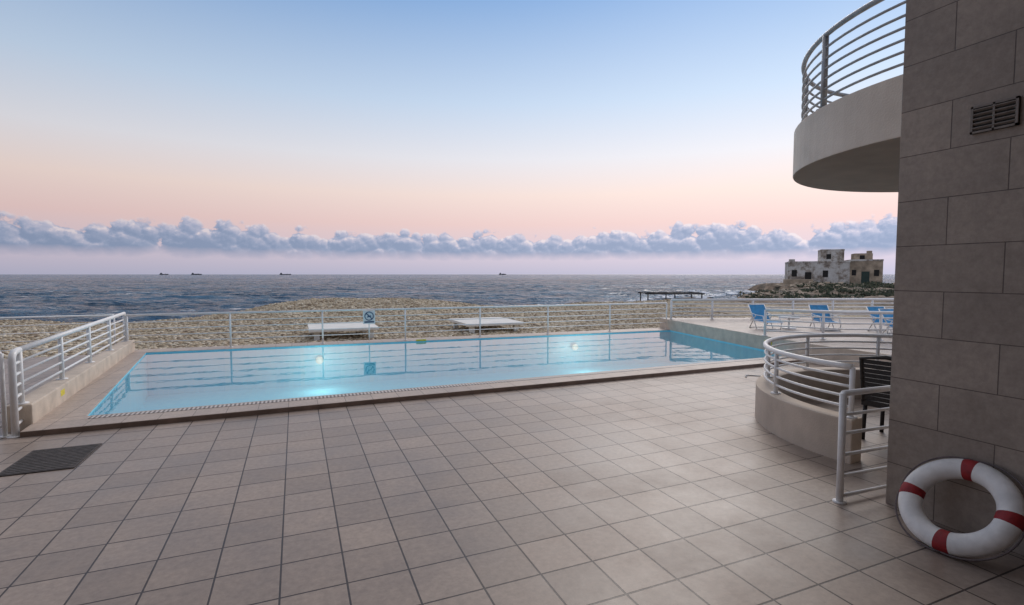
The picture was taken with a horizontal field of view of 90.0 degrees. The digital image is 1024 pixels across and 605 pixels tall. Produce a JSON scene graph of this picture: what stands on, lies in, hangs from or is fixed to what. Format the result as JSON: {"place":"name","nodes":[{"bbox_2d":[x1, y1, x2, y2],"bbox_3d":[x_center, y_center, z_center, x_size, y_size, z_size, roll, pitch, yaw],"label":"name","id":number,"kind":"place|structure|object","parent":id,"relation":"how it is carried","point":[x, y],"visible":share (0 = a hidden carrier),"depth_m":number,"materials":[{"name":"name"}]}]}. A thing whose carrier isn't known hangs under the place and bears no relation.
{"place":"outdoors","nodes":[
{"label":"outdoors","id":0,"kind":"place"},
{"bbox_2d":[0,283,893,358],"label":"coast ground","id":1,"kind":"structure","parent":0,"point":[767,286],"depth_m":26.65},
{"bbox_2d":[307,322,378,339],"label":"sunbathing platform","id":2,"kind":"structure","parent":1,"relation":"on","point":[362,326],"depth_m":18.07,"materials":[{"name":"concrete"}]},
{"bbox_2d":[0,297,747,358],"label":"beach pebbles","id":3,"kind":"object","parent":1,"relation":"on","point":[6,329],"visible":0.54,"depth_m":21.56,"materials":[{"name":"gravel"}]},
{"bbox_2d":[448,317,523,332],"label":"sunbathing platform","id":4,"kind":"structure","parent":1,"relation":"on","point":[484,321],"depth_m":20.11,"materials":[{"name":"concrete"}]},
{"bbox_2d":[638,292,704,300],"bbox_3d":[12.100,-0.270,39.144,4.400,1.038,2.310,0,3,0],"label":"pergola frame","id":5,"kind":"object","parent":1,"relation":"on","point":[666,293],"visible":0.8,"depth_m":38.00,"materials":[{"name":"black metal"}]},
{"bbox_2d":[706,282,894,302],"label":"shore rocks","id":6,"kind":"object","parent":1,"relation":"on","point":[791,285],"visible":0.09,"depth_m":74.80,"materials":[{"name":"stone"}]},
{"bbox_2d":[736,281,893,297],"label":"scrub bushes","id":7,"kind":"object","parent":1,"relation":"on","point":[829,287],"visible":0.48,"depth_m":51.63,"materials":[{"name":"green plant"}]},
{"bbox_2d":[783,249,883,284],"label":"walls","id":8,"kind":"structure","parent":1,"relation":"on","point":[838,267],"depth_m":91.91,"materials":[{"name":"stone"}]},
{"bbox_2d":[792,254,878,278],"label":"windows","id":9,"kind":"structure","parent":8,"relation":"attached to","point":[825,273],"depth_m":92.32,"materials":[{"name":"black glass"}]},
{"bbox_2d":[861,271,869,282],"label":"door","id":10,"kind":"structure","parent":8,"relation":"attached to","point":[865,275],"depth_m":90.40,"materials":[{"name":"green wood"}]},
{"bbox_2d":[0,274,894,322],"bbox_3d":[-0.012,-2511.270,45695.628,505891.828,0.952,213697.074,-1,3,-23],"label":"sea","id":11,"kind":"structure","parent":0,"point":[22,295],"depth_m":110.26,"materials":[{"name":"liquid"}]},
{"bbox_2d":[537,290,757,304],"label":"surf","id":12,"kind":"structure","parent":11,"relation":"on","point":[705,292],"depth_m":76.56,"materials":[{"name":"liquid"}]},
{"bbox_2d":[0,0,905,273],"label":"sky","id":13,"kind":"structure","parent":0,"point":[137,136],"materials":[{"name":"blue"}]},
{"bbox_2d":[0,354,1023,604],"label":"paved terrace","id":14,"kind":"structure","parent":0,"point":[704,488],"depth_m":3.88,"materials":[{"name":"tile"}]},
{"bbox_2d":[0,351,9,437],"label":"metal railing","id":15,"kind":"object","parent":14,"relation":"on","point":[3,412],"visible":0.98,"depth_m":5.64,"materials":[{"name":"white metal"}]},
{"bbox_2d":[0,443,101,476],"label":"drain cover","id":16,"kind":"object","parent":14,"relation":"on","point":[50,459],"visible":1,"depth_m":4.93,"materials":[{"name":"metal"}]},
{"bbox_2d":[0,314,115,350],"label":"metal railing","id":17,"kind":"object","parent":14,"relation":"on","point":[56,324],"visible":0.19,"depth_m":11.02,"materials":[{"name":"white metal"}]},
{"bbox_2d":[6,340,134,431],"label":"kerb wall","id":18,"kind":"structure","parent":14,"relation":"on","point":[45,399],"depth_m":7.20,"materials":[{"name":"paint"}]},
{"bbox_2d":[6,312,125,438],"bbox_3d":[-7.106,0.849,8.560,0.171,0.964,6.775,-2,4,-29],"label":"metal railing","id":19,"kind":"object","parent":18,"relation":"on","point":[16,379],"visible":0.99,"depth_m":6.62,"materials":[{"name":"white metal"}]},
{"bbox_2d":[20,328,804,437],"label":"swimming pool","id":20,"kind":"structure","parent":14,"relation":"in","point":[141,387],"depth_m":12.18,"materials":[{"name":"liquid"}]},
{"bbox_2d":[125,302,666,347],"bbox_3d":[-1.854,0.549,13.885,14.469,0.848,0.096,-1,3,-20],"label":"metal railing","id":21,"kind":"object","parent":20,"relation":"on","point":[322,323],"visible":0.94,"depth_m":13.31,"materials":[{"name":"white metal"}]},
{"bbox_2d":[363,310,374,339],"bbox_3d":[-3.671,0.593,13.164,0.300,0.770,0.056,-1,3,-23],"label":"no diving sign","id":22,"kind":"object","parent":21,"relation":"attached to","point":[369,317],"visible":1,"depth_m":13.14,"materials":[{"name":"white metal"}]},
{"bbox_2d":[755,333,891,463],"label":"curved parapet","id":23,"kind":"structure","parent":14,"relation":"on","point":[783,411],"depth_m":5.70,"materials":[{"name":"paint"}]},
{"bbox_2d":[832,385,889,504],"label":"metal railing","id":24,"kind":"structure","parent":14,"relation":"on","point":[841,452],"depth_m":4.04,"materials":[{"name":"white metal"}]},
{"bbox_2d":[859,355,891,439],"bbox_3d":[4.111,1.020,5.481,0.612,0.962,0.583,-2,4,-33],"label":"rattan chair","id":25,"kind":"object","parent":14,"relation":"on","point":[868,378],"visible":0.49,"depth_m":5.45,"materials":[{"name":"black wicker"}]},
{"bbox_2d":[886,0,1023,555],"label":"tower walls","id":26,"kind":"structure","parent":14,"relation":"on","point":[957,376],"depth_m":3.56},
{"bbox_2d":[793,74,902,191],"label":"round balcony","id":27,"kind":"structure","parent":26,"relation":"attached to","point":[849,142],"depth_m":5.01,"materials":[{"name":"paint"}]},
{"bbox_2d":[801,0,905,120],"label":"balcony railing","id":28,"kind":"object","parent":27,"relation":"on","point":[823,89],"visible":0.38,"depth_m":5.03,"materials":[{"name":"grey metal"}]},
{"bbox_2d":[970,96,1020,134],"bbox_3d":[3.156,-1.221,3.350,0.028,0.180,0.250,-1,3,-23],"label":"wall vent","id":29,"kind":"object","parent":26,"relation":"attached to","point":[997,115],"depth_m":3.34,"materials":[{"name":"metal"}]},
{"bbox_2d":[895,456,1023,560],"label":"life buoy","id":30,"kind":"object","parent":14,"relation":"on","point":[1003,530],"visible":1,"depth_m":3.31,"materials":[{"name":"plastic"}]},
{"bbox_2d":[660,317,892,367],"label":"raised terrace","id":31,"kind":"structure","parent":0,"point":[739,331],"depth_m":12.96,"materials":[{"name":"tile"}]},
{"bbox_2d":[748,304,783,329],"bbox_3d":[6.631,0.380,13.398,0.488,0.627,0.846,0,3,-8],"label":"blue lounge chair","id":32,"kind":"object","parent":31,"relation":"on","point":[757,311],"visible":0.81,"depth_m":13.62,"materials":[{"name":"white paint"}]},
{"bbox_2d":[670,298,893,318],"bbox_3d":[11.694,0.182,16.626,13.471,0.650,0.172,0,3,-3],"label":"metal railing","id":33,"kind":"object","parent":31,"relation":"on","point":[872,300],"visible":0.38,"depth_m":16.40,"materials":[{"name":"white metal"}]},
{"bbox_2d":[778,316,799,328],"bbox_3d":[7.265,0.528,13.431,0.500,0.310,0.500,-1,3,-23],"label":"side table","id":34,"kind":"object","parent":31,"relation":"on","point":[788,318],"visible":0.84,"depth_m":13.31,"materials":[{"name":"white paint"}]},
{"bbox_2d":[808,304,841,330],"bbox_3d":[8.108,0.388,13.259,0.488,0.627,0.846,0,3,7],"label":"blue lounge chair","id":35,"kind":"object","parent":31,"relation":"on","point":[818,307],"visible":0.59,"depth_m":13.49,"materials":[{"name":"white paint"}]},
{"bbox_2d":[762,308,892,340],"bbox_3d":[10.196,0.515,10.717,9.078,0.634,0.792,1,3,12],"label":"metal railing","id":36,"kind":"object","parent":31,"relation":"on","point":[880,318],"visible":0.56,"depth_m":11.21,"materials":[{"name":"white metal"}]},
{"bbox_2d":[866,306,890,333],"bbox_3d":[9.176,0.429,12.520,0.488,0.627,0.846,0,3,-3],"label":"blue lounge chair","id":37,"kind":"object","parent":31,"relation":"on","point":[872,308],"visible":0.38,"depth_m":12.83,"materials":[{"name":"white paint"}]},
{"bbox_2d":[878,308,893,333],"bbox_3d":[8.892,0.477,11.642,0.488,0.627,0.846,-1,3,-13],"label":"blue lounge chair","id":38,"kind":"object","parent":31,"relation":"on","point":[889,320],"visible":0.12,"depth_m":11.88,"materials":[{"name":"white paint"}]}
]}

